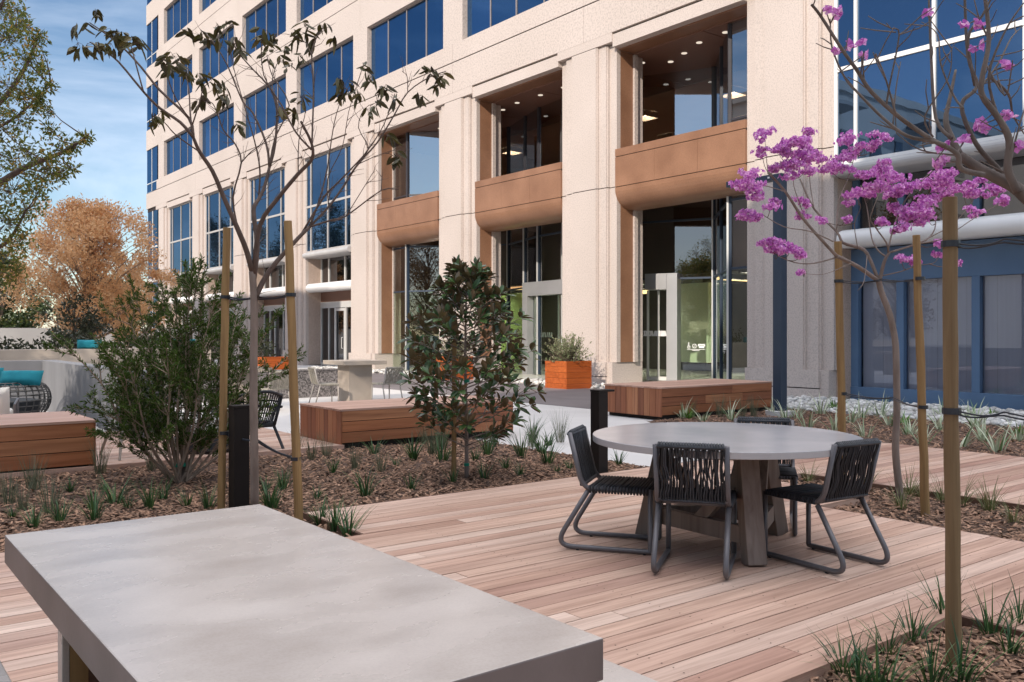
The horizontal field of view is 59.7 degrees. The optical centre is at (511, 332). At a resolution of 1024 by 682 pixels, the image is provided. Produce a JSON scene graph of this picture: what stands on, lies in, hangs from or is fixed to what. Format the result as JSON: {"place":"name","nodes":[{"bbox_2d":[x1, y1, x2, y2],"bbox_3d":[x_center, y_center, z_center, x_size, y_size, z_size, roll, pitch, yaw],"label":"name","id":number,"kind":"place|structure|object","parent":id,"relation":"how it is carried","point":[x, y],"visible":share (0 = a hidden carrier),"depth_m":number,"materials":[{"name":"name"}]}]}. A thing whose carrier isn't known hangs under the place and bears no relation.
{"place":"outdoors","nodes":[
{"label":"outdoors","id":0,"kind":"place"},
{"bbox_2d":[0,0,151,327],"label":"sky","id":1,"kind":"structure","parent":0,"point":[99,96],"materials":[{"name":"blue"}]},
{"bbox_2d":[42,359,870,498],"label":"paving","id":2,"kind":"structure","parent":0,"point":[580,416],"depth_m":15.69,"materials":[{"name":"concrete"}]},
{"bbox_2d":[0,382,51,412],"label":"wicker daybed","id":3,"kind":"object","parent":2,"relation":"on","point":[30,405],"visible":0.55,"depth_m":14.96,"materials":[{"name":"grey wicker"}]},
{"bbox_2d":[0,370,43,385],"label":"teal cushion","id":4,"kind":"object","parent":3,"relation":"on","point":[27,377],"visible":0.97,"depth_m":14.77,"materials":[{"name":"fabric"}]},
{"bbox_2d":[0,253,59,327],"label":"evergreen tree","id":5,"kind":"object","parent":2,"relation":"on","point":[11,319],"visible":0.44,"depth_m":62.58,"materials":[{"name":"green plant"}]},
{"bbox_2d":[0,411,95,472],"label":"block bench","id":6,"kind":"object","parent":2,"relation":"on","point":[61,437],"visible":0.88,"depth_m":9.50,"materials":[{"name":"red wood"}]},
{"bbox_2d":[0,0,96,292],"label":"oak tree","id":7,"kind":"object","parent":2,"relation":"on","point":[36,162],"visible":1,"depth_m":10.09,"materials":[{"name":"green plant"}]},
{"bbox_2d":[40,292,117,348],"bbox_3d":[-16.026,0.016,32.937,2.695,3.114,2.562,0,0,-38],"label":"young street tree","id":8,"kind":"object","parent":2,"relation":"on","point":[84,323],"visible":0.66,"depth_m":32.90,"materials":[{"name":"green plant"}]},
{"bbox_2d":[0,360,160,437],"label":"concrete wall","id":9,"kind":"structure","parent":2,"relation":"on","point":[68,383],"depth_m":16.08,"materials":[{"name":"concrete"}]},
{"bbox_2d":[0,193,179,345],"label":"autumn tree","id":10,"kind":"object","parent":2,"relation":"on","point":[96,222],"visible":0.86,"depth_m":40.23,"materials":[{"name":"orange plant"}]},
{"bbox_2d":[0,328,184,349],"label":"boundary wall","id":11,"kind":"structure","parent":2,"relation":"on","point":[29,335],"depth_m":53.44,"materials":[{"name":"grey paint"}]},
{"bbox_2d":[0,348,210,369],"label":"raised ledge","id":12,"kind":"object","parent":2,"relation":"on","point":[87,355],"visible":0.04,"depth_m":23.55,"materials":[{"name":"beige concrete"}]},
{"bbox_2d":[98,248,164,347],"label":"autumn tree","id":13,"kind":"object","parent":2,"relation":"on","point":[153,274],"visible":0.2,"depth_m":48.38,"materials":[{"name":"orange plant"}]},
{"bbox_2d":[0,325,275,365],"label":"hedge","id":14,"kind":"object","parent":2,"relation":"on","point":[262,349],"visible":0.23,"depth_m":31.01,"materials":[{"name":"green plant"}]},
{"bbox_2d":[0,428,338,473],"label":"lounge deck","id":15,"kind":"structure","parent":2,"relation":"on","point":[266,436],"depth_m":11.39,"materials":[{"name":"brown wood"}]},
{"bbox_2d":[0,387,18,413],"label":"cushion chair","id":16,"kind":"object","parent":15,"relation":"on","point":[5,408],"visible":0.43,"depth_m":12.26,"materials":[{"name":"white fabric"}]},
{"bbox_2d":[0,445,343,479],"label":"lounge deck fascia","id":17,"kind":"structure","parent":15,"relation":"attached to","point":[91,468],"depth_m":9.87,"materials":[{"name":"wood"}]},
{"bbox_2d":[211,390,283,448],"bbox_3d":[-3.342,1.081,11.202,0.829,0.762,0.774,0,0,44],"label":"fan back armchair","id":18,"kind":"object","parent":15,"relation":"on","point":[270,422],"visible":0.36,"depth_m":11.16,"materials":[{"name":"grey wicker"}]},
{"bbox_2d":[164,368,337,402],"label":"granite wall","id":19,"kind":"structure","parent":2,"relation":"on","point":[305,384],"depth_m":21.31,"materials":[{"name":"stone"}]},
{"bbox_2d":[258,357,288,369],"bbox_3d":[-7.971,1.175,29.743,1.000,0.744,1.000,0,0,-38],"label":"planter box","id":20,"kind":"object","parent":2,"relation":"on","point":[273,361],"visible":0.17,"depth_m":29.31,"materials":[{"name":"orange wood"}]},
{"bbox_2d":[261,371,288,408],"bbox_3d":[-4.725,1.142,17.743,0.513,0.804,0.578,0,0,-43],"label":"pale rope chair","id":21,"kind":"object","parent":2,"relation":"on","point":[280,384],"visible":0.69,"depth_m":17.58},
{"bbox_2d":[308,367,338,402],"bbox_3d":[-4.143,1.142,19.559,0.578,0.804,0.513,0,0,-29],"label":"pale rope chair","id":22,"kind":"object","parent":2,"relation":"on","point":[313,375],"visible":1,"depth_m":19.45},
{"bbox_2d":[323,359,386,400],"bbox_3d":[-3.574,1.080,20.279,1.070,0.920,1.050,0,0,-38],"label":"pedestal table","id":23,"kind":"object","parent":2,"relation":"on","point":[355,379],"visible":0.98,"depth_m":20.06,"materials":[{"name":"beige concrete"}]},
{"bbox_2d":[371,367,403,399],"bbox_3d":[-2.756,1.142,19.773,0.513,0.804,0.578,0,0,-43],"label":"pale rope chair","id":24,"kind":"object","parent":2,"relation":"on","point":[390,377],"visible":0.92,"depth_m":19.61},
{"bbox_2d":[300,395,512,448],"bbox_3d":[-1.482,1.255,12.920,2.842,0.530,1.258,0,0,-38],"label":"block bench","id":25,"kind":"object","parent":2,"relation":"on","point":[361,422],"visible":0.63,"depth_m":12.09,"materials":[{"name":"red wood"}]},
{"bbox_2d":[0,408,1023,681],"bbox_3d":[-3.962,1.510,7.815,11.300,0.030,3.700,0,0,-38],"label":"mulch bed","id":26,"kind":"object","parent":2,"relation":"on","point":[418,464],"visible":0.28,"depth_m":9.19,"materials":[{"name":"wood"}]},
{"bbox_2d":[0,463,27,503],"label":"grass clump","id":27,"kind":"object","parent":26,"relation":"on","point":[6,499],"visible":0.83,"depth_m":7.82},
{"bbox_2d":[11,502,49,528],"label":"grass tuft","id":28,"kind":"object","parent":26,"relation":"on","point":[34,522],"visible":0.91,"depth_m":6.89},
{"bbox_2d":[18,450,51,490],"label":"grass clump","id":29,"kind":"object","parent":26,"relation":"on","point":[29,479],"visible":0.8,"depth_m":8.55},
{"bbox_2d":[27,465,76,516],"bbox_3d":[-3.808,1.302,7.402,0.384,0.443,0.377,0,0,-43],"label":"grass clump","id":30,"kind":"object","parent":26,"relation":"on","point":[52,496],"visible":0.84,"depth_m":7.37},
{"bbox_2d":[44,496,77,523],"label":"grass tuft","id":31,"kind":"object","parent":26,"relation":"on","point":[57,517],"visible":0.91,"depth_m":7.07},
{"bbox_2d":[67,485,111,521],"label":"grass tuft","id":32,"kind":"object","parent":26,"relation":"on","point":[94,513],"visible":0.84,"depth_m":7.17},
{"bbox_2d":[86,435,112,474],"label":"grass clump","id":33,"kind":"object","parent":26,"relation":"on","point":[101,459],"visible":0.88,"depth_m":9.50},
{"bbox_2d":[95,473,143,504],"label":"grass tuft","id":34,"kind":"object","parent":26,"relation":"on","point":[110,498],"visible":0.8,"depth_m":7.86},
{"bbox_2d":[128,476,166,509],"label":"grass tuft","id":35,"kind":"object","parent":26,"relation":"on","point":[149,503],"visible":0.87,"depth_m":7.59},
{"bbox_2d":[42,253,306,484],"bbox_3d":[-3.332,0.364,8.982,1.898,2.314,2.037,0,0,17],"label":"bottlebrush shrub","id":36,"kind":"object","parent":26,"relation":"on","point":[178,361],"visible":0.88,"depth_m":8.80,"materials":[{"name":"green plant"}]},
{"bbox_2d":[217,227,230,508],"bbox_3d":[-2.398,0.335,7.427,0.070,2.431,0.119,0,0,35],"label":"tree stake","id":37,"kind":"object","parent":26,"relation":"on","point":[224,340],"visible":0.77,"depth_m":7.40,"materials":[{"name":"brown wood"}]},
{"bbox_2d":[220,293,295,300],"bbox_3d":[-2.017,-0.288,7.125,1.054,0.051,0.138,0,0,43],"label":"tie strap","id":38,"kind":"object","parent":37,"relation":"attached to","point":[259,298],"visible":0.94,"depth_m":7.18,"materials":[{"name":"black rubber"}]},
{"bbox_2d":[228,404,260,507],"bbox_3d":[-2.232,1.058,7.402,0.250,0.923,0.180,0,0,-38],"label":"path light","id":39,"kind":"object","parent":26,"relation":"on","point":[238,458],"visible":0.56,"depth_m":7.33,"materials":[{"name":"metal"}]},
{"bbox_2d":[66,9,454,504],"bbox_3d":[-1.933,-0.651,7.310,3.059,4.186,1.816,0,0,-22],"label":"young tree","id":40,"kind":"object","parent":26,"relation":"on","point":[121,43],"visible":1,"depth_m":7.17,"materials":[{"name":"brown plant"}]},
{"bbox_2d":[342,465,392,497],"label":"grass tuft","id":41,"kind":"object","parent":26,"relation":"on","point":[365,490],"visible":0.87,"depth_m":8.15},
{"bbox_2d":[395,430,425,460],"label":"grass tuft","id":42,"kind":"object","parent":26,"relation":"on","point":[413,454],"visible":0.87,"depth_m":10.50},
{"bbox_2d":[425,432,458,461],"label":"grass tuft","id":43,"kind":"object","parent":26,"relation":"on","point":[440,456],"visible":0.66,"depth_m":10.45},
{"bbox_2d":[451,343,456,476],"bbox_3d":[-0.599,0.825,9.237,0.052,1.451,0.084,0,0,15],"label":"tree stake","id":44,"kind":"object","parent":26,"relation":"on","point":[454,374],"visible":0.56,"depth_m":9.21,"materials":[{"name":"brown wood"}]},
{"bbox_2d":[396,255,545,478],"bbox_3d":[-0.478,0.343,9.204,1.514,2.337,1.706,0,0,35],"label":"magnolia tree","id":45,"kind":"object","parent":26,"relation":"on","point":[475,277],"visible":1,"depth_m":9.04,"materials":[{"name":"green plant"}]},
{"bbox_2d":[590,389,614,472],"bbox_3d":[0.946,1.058,9.406,0.250,0.923,0.180,0,0,-38],"label":"path light","id":46,"kind":"object","parent":26,"relation":"on","point":[599,408],"visible":0.74,"depth_m":9.34,"materials":[{"name":"metal"}]},
{"bbox_2d":[96,366,1023,431],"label":"river stones","id":47,"kind":"object","parent":2,"relation":"on","point":[913,411],"visible":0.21,"depth_m":17.26,"materials":[{"name":"gravel"}]},
{"bbox_2d":[545,360,591,388],"bbox_3d":[1.573,1.160,24.927,0.920,0.774,0.920,0,0,-38],"label":"planter box","id":48,"kind":"object","parent":2,"relation":"on","point":[568,375],"visible":0.95,"depth_m":24.59,"materials":[{"name":"orange wood"}]},
{"bbox_2d":[535,330,595,362],"bbox_3d":[1.508,0.385,24.918,1.724,0.943,1.602,0,0,-38],"label":"planter shrub","id":49,"kind":"object","parent":48,"relation":"in","point":[571,352],"visible":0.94,"depth_m":24.79,"materials":[{"name":"green plant"}]},
{"bbox_2d":[604,378,771,419],"bbox_3d":[3.421,1.240,17.107,3.162,0.580,1.438,0,0,-38],"label":"block bench","id":50,"kind":"object","parent":2,"relation":"on","point":[659,400],"visible":0.92,"depth_m":16.34,"materials":[{"name":"red wood"}]},
{"bbox_2d":[648,409,1023,456],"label":"planting bed","id":51,"kind":"object","parent":2,"relation":"on","point":[904,436],"visible":0.26,"depth_m":13.79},
{"bbox_2d":[726,173,794,416],"bbox_3d":[4.630,-0.690,16.664,0.520,4.440,1.410,0,0,-38],"label":"lamp post","id":52,"kind":"object","parent":51,"relation":"on","point":[780,326],"visible":0.66,"depth_m":16.25,"materials":[{"name":"metal"}]},
{"bbox_2d":[960,408,1013,440],"bbox_3d":[6.629,1.275,12.384,1.008,0.508,0.775,0,0,34],"label":"flax plant","id":53,"kind":"object","parent":51,"relation":"on","point":[981,436],"visible":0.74,"depth_m":12.53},
{"bbox_2d":[969,412,1019,452],"bbox_3d":[6.102,1.265,11.340,1.013,0.533,0.615,0,0,37],"label":"flax plant","id":54,"kind":"object","parent":51,"relation":"on","point":[994,447],"visible":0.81,"depth_m":11.30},
{"bbox_2d":[834,241,845,473],"bbox_3d":[2.986,0.360,8.092,0.139,2.383,0.081,0,0,-38],"label":"tree stake","id":55,"kind":"object","parent":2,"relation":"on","point":[841,399],"visible":0.69,"depth_m":8.06,"materials":[{"name":"brown wood"}]},
{"bbox_2d":[826,632,1023,681],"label":"corner mulch bed","id":56,"kind":"object","parent":2,"relation":"on","point":[988,643],"visible":0.11,"depth_m":4.10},
{"bbox_2d":[806,626,891,678],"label":"lily turf","id":57,"kind":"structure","parent":56,"relation":"on","point":[844,664],"depth_m":3.96,"materials":[{"name":"plant"}]},
{"bbox_2d":[803,619,913,681],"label":"lily turf","id":58,"kind":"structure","parent":56,"relation":"on","point":[858,674],"depth_m":3.76,"materials":[{"name":"plant"}]},
{"bbox_2d":[853,605,912,657],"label":"lily turf","id":59,"kind":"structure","parent":56,"relation":"on","point":[888,647],"depth_m":4.16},
{"bbox_2d":[834,631,932,681],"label":"lily turf","id":60,"kind":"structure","parent":56,"relation":"on","point":[882,678],"depth_m":3.74,"materials":[{"name":"plant"}]},
{"bbox_2d":[878,595,944,644],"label":"lily turf","id":61,"kind":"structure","parent":56,"relation":"on","point":[919,629],"depth_m":4.33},
{"bbox_2d":[810,0,1023,204],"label":"bare tree","id":62,"kind":"object","parent":56,"relation":"on","point":[1006,179],"visible":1,"depth_m":3.69,"materials":[{"name":"brown plant"}]},
{"bbox_2d":[875,614,986,681],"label":"lily turf","id":63,"kind":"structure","parent":56,"relation":"on","point":[931,675],"depth_m":3.79,"materials":[{"name":"plant"}]},
{"bbox_2d":[901,569,971,613],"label":"lily turf","id":64,"kind":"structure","parent":56,"relation":"on","point":[940,605],"depth_m":4.68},
{"bbox_2d":[942,196,961,664],"bbox_3d":[1.978,0.470,4.006,0.078,2.160,0.075,0,0,-38],"label":"tree stake","id":65,"kind":"object","parent":56,"relation":"on","point":[951,464],"visible":0.81,"depth_m":3.98,"materials":[{"name":"brown wood"}]},
{"bbox_2d":[941,238,1023,248],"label":"tie strap","id":66,"kind":"object","parent":65,"relation":"attached to","point":[950,243],"visible":0.98,"depth_m":3.94,"materials":[{"name":"black rubber"}]},
{"bbox_2d":[942,407,1023,420],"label":"tie strap","id":67,"kind":"object","parent":65,"relation":"attached to","point":[952,411],"visible":0.98,"depth_m":3.95,"materials":[{"name":"black rubber"}]},
{"bbox_2d":[898,612,1019,681],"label":"lily turf","id":68,"kind":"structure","parent":56,"relation":"on","point":[963,669],"depth_m":3.82,"materials":[{"name":"plant"}]},
{"bbox_2d":[963,583,1022,636],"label":"lily turf","id":69,"kind":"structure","parent":56,"relation":"on","point":[987,628],"depth_m":4.39,"materials":[{"name":"plant"}]},
{"bbox_2d":[968,602,1023,654],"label":"lily turf","id":70,"kind":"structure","parent":56,"relation":"on","point":[1012,649],"depth_m":4.16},
{"bbox_2d":[978,574,1023,624],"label":"lily turf","id":71,"kind":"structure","parent":56,"relation":"on","point":[1017,611],"depth_m":4.51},
{"bbox_2d":[839,496,1023,540],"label":"narrow mulch bed","id":72,"kind":"object","parent":2,"relation":"on","point":[966,519],"visible":0.24,"depth_m":7.33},
{"bbox_2d":[728,125,1009,499],"bbox_3d":[3.229,-0.232,8.000,3.176,3.452,1.404,0,0,-11],"label":"trumpet tree","id":73,"kind":"object","parent":72,"relation":"on","point":[808,154],"visible":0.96,"depth_m":7.92,"materials":[{"name":"purple plant"}]},
{"bbox_2d":[878,477,918,510],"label":"sedge tuft","id":74,"kind":"object","parent":72,"relation":"on","point":[901,503],"visible":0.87,"depth_m":7.63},
{"bbox_2d":[912,235,929,516],"bbox_3d":[3.379,0.370,7.359,0.137,2.362,0.075,0,0,27],"label":"tree stake","id":75,"kind":"object","parent":72,"relation":"on","point":[922,421],"visible":0.81,"depth_m":7.34,"materials":[{"name":"brown wood"}]},
{"bbox_2d":[965,475,1011,511],"bbox_3d":[4.025,1.348,7.566,0.453,0.350,0.558,0,0,24],"label":"sedge tuft","id":76,"kind":"object","parent":72,"relation":"on","point":[991,506],"visible":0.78,"depth_m":7.53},
{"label":"mulch notch","id":77,"kind":"structure","parent":2,"relation":"on","visible":0},
{"bbox_2d":[284,220,302,520],"bbox_3d":[-1.663,0.350,6.792,0.072,2.402,0.164,0,0,41],"label":"tree stake","id":78,"kind":"object","parent":77,"relation":"on","point":[293,394],"visible":0.82,"depth_m":6.76,"materials":[{"name":"brown wood"}]},
{"bbox_2d":[318,491,358,532],"bbox_3d":[-1.326,1.350,6.782,0.338,0.342,0.405,0,0,14],"label":"grass tuft","id":79,"kind":"object","parent":77,"relation":"on","point":[333,524],"visible":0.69,"depth_m":6.74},
{"bbox_2d":[325,501,376,536],"bbox_3d":[-1.171,1.384,6.578,0.405,0.272,0.441,0,0,-20],"label":"grass tuft","id":80,"kind":"object","parent":77,"relation":"on","point":[344,528],"visible":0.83,"depth_m":6.60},
{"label":"deck base","id":81,"kind":"structure","parent":2,"relation":"on","visible":0},
{"bbox_2d":[0,443,1023,681],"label":"deck","id":82,"kind":"structure","parent":81,"relation":"on","point":[688,612],"depth_m":5.32,"materials":[{"name":"brown wood"}]},
{"bbox_2d":[5,504,602,681],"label":"dining table","id":83,"kind":"object","parent":82,"relation":"on","point":[256,593],"visible":1,"depth_m":2.27,"materials":[{"name":"grey concrete"}]},
{"bbox_2d":[0,442,1023,637],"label":"deck fascia","id":84,"kind":"structure","parent":82,"relation":"attached to","point":[967,621],"depth_m":7.42,"materials":[{"name":"wood"}]},
{"bbox_2d":[558,424,661,554],"bbox_3d":[0.678,1.050,6.103,0.633,0.800,0.473,0,0,17],"label":"rope chair","id":85,"kind":"object","parent":82,"relation":"on","point":[583,458],"visible":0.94,"depth_m":5.98,"materials":[{"name":"black metal"}]},
{"bbox_2d":[598,659,657,681],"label":"concrete bench","id":86,"kind":"object","parent":82,"relation":"on","point":[613,672],"depth_m":2.60,"materials":[{"name":"concrete"}]},
{"bbox_2d":[651,441,736,578],"bbox_3d":[1.137,1.050,5.529,0.473,0.800,0.633,0,0,18],"label":"rope chair","id":87,"kind":"object","parent":82,"relation":"on","point":[668,493],"visible":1,"depth_m":5.34,"materials":[{"name":"black fabric"}]},
{"bbox_2d":[593,422,862,565],"bbox_3d":[1.458,1.081,6.123,1.800,0.763,1.800,0,0,-38],"label":"round table","id":88,"kind":"object","parent":82,"relation":"on","point":[758,451],"visible":0.87,"depth_m":5.91,"materials":[{"name":"concrete"}]},
{"bbox_2d":[731,416,798,535],"bbox_3d":[1.889,1.050,6.684,0.473,0.800,0.633,0,0,15],"label":"rope chair","id":89,"kind":"object","parent":82,"relation":"on","point":[787,469],"visible":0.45,"depth_m":6.78,"materials":[{"name":"fabric"}]},
{"bbox_2d":[762,438,889,574],"bbox_3d":[1.982,1.050,5.650,0.473,0.800,0.633,0,0,-32],"label":"rope chair","id":90,"kind":"object","parent":82,"relation":"on","point":[837,485],"visible":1,"depth_m":5.51,"materials":[{"name":"fabric"}]},
{"bbox_2d":[372,373,592,408],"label":"entrance paving","id":91,"kind":"structure","parent":0,"point":[578,398],"depth_m":22.95,"materials":[{"name":"concrete"}]},
{"label":"ground","id":92,"kind":"structure","parent":0,"visible":0},
{"bbox_2d":[146,0,1023,409],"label":"office building","id":93,"kind":"structure","parent":92,"relation":"on","point":[570,166],"depth_m":27.71,"materials":[{"name":"stone"}]},
{"bbox_2d":[147,146,156,192],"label":"corner window","id":94,"kind":"structure","parent":93,"relation":"in","point":[152,153],"depth_m":61.80,"materials":[{"name":"glass"}]},
{"bbox_2d":[147,82,156,129],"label":"corner window","id":95,"kind":"structure","parent":93,"relation":"in","point":[152,90],"depth_m":61.80,"materials":[{"name":"glass"}]},
{"bbox_2d":[147,17,156,67],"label":"corner window","id":96,"kind":"structure","parent":93,"relation":"in","point":[152,27],"depth_m":61.61,"materials":[{"name":"glass"}]},
{"bbox_2d":[148,210,157,327],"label":"corner window","id":97,"kind":"structure","parent":93,"relation":"in","point":[152,216],"depth_m":61.62,"materials":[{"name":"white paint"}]},
{"bbox_2d":[167,128,191,174],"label":"window","id":98,"kind":"structure","parent":93,"relation":"in","point":[179,154],"depth_m":57.41,"materials":[{"name":"blue glass"}]},
{"bbox_2d":[167,57,191,107],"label":"window","id":99,"kind":"structure","parent":93,"relation":"in","point":[176,83],"depth_m":57.57,"materials":[{"name":"blue glass"}]},
{"bbox_2d":[167,0,191,40],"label":"window","id":100,"kind":"structure","parent":93,"relation":"in","point":[179,14],"depth_m":57.57,"materials":[{"name":"blue glass"}]},
{"bbox_2d":[170,201,191,274],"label":"tall window","id":101,"kind":"structure","parent":93,"relation":"in","point":[180,215],"depth_m":57.24,"materials":[{"name":"blue glass"}]},
{"bbox_2d":[202,104,233,156],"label":"window","id":102,"kind":"structure","parent":93,"relation":"in","point":[213,138],"depth_m":51.89,"materials":[{"name":"blue glass"}]},
{"bbox_2d":[202,26,233,83],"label":"window","id":103,"kind":"structure","parent":93,"relation":"in","point":[213,62],"depth_m":51.88,"materials":[{"name":"blue glass"}]},
{"bbox_2d":[206,186,233,268],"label":"tall window","id":104,"kind":"structure","parent":93,"relation":"in","point":[217,216],"depth_m":52.03,"materials":[{"name":"blue glass"}]},
{"bbox_2d":[245,75,285,138],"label":"window","id":105,"kind":"structure","parent":93,"relation":"in","point":[262,103],"depth_m":46.27,"materials":[{"name":"blue glass"}]},
{"bbox_2d":[245,0,285,55],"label":"window","id":106,"kind":"structure","parent":93,"relation":"in","point":[270,16],"depth_m":46.11,"materials":[{"name":"blue glass"}]},
{"bbox_2d":[250,167,284,260],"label":"tall window","id":107,"kind":"structure","parent":93,"relation":"in","point":[272,244],"depth_m":45.87,"materials":[{"name":"blue glass"}]},
{"bbox_2d":[301,0,332,20],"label":"window","id":108,"kind":"structure","parent":93,"relation":"in","point":[308,7],"depth_m":42.01,"materials":[{"name":"blue glass"}]},
{"bbox_2d":[300,38,352,113],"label":"window","id":109,"kind":"structure","parent":93,"relation":"in","point":[330,67],"depth_m":40.58,"materials":[{"name":"blue glass"}]},
{"bbox_2d":[306,144,351,252],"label":"tall window","id":110,"kind":"structure","parent":93,"relation":"in","point":[337,234],"depth_m":40.55,"materials":[{"name":"blue glass"}]},
{"bbox_2d":[371,0,442,80],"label":"window","id":111,"kind":"structure","parent":93,"relation":"in","point":[414,33],"depth_m":35.04,"materials":[{"name":"blue glass"}]},
{"bbox_2d":[467,0,547,37],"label":"window","id":112,"kind":"structure","parent":93,"relation":"in","point":[482,15],"depth_m":30.64,"materials":[{"name":"blue glass"}]},
{"bbox_2d":[834,0,1023,163],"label":"tall window","id":113,"kind":"structure","parent":93,"relation":"in","point":[850,111],"depth_m":18.80,"materials":[{"name":"glass"}]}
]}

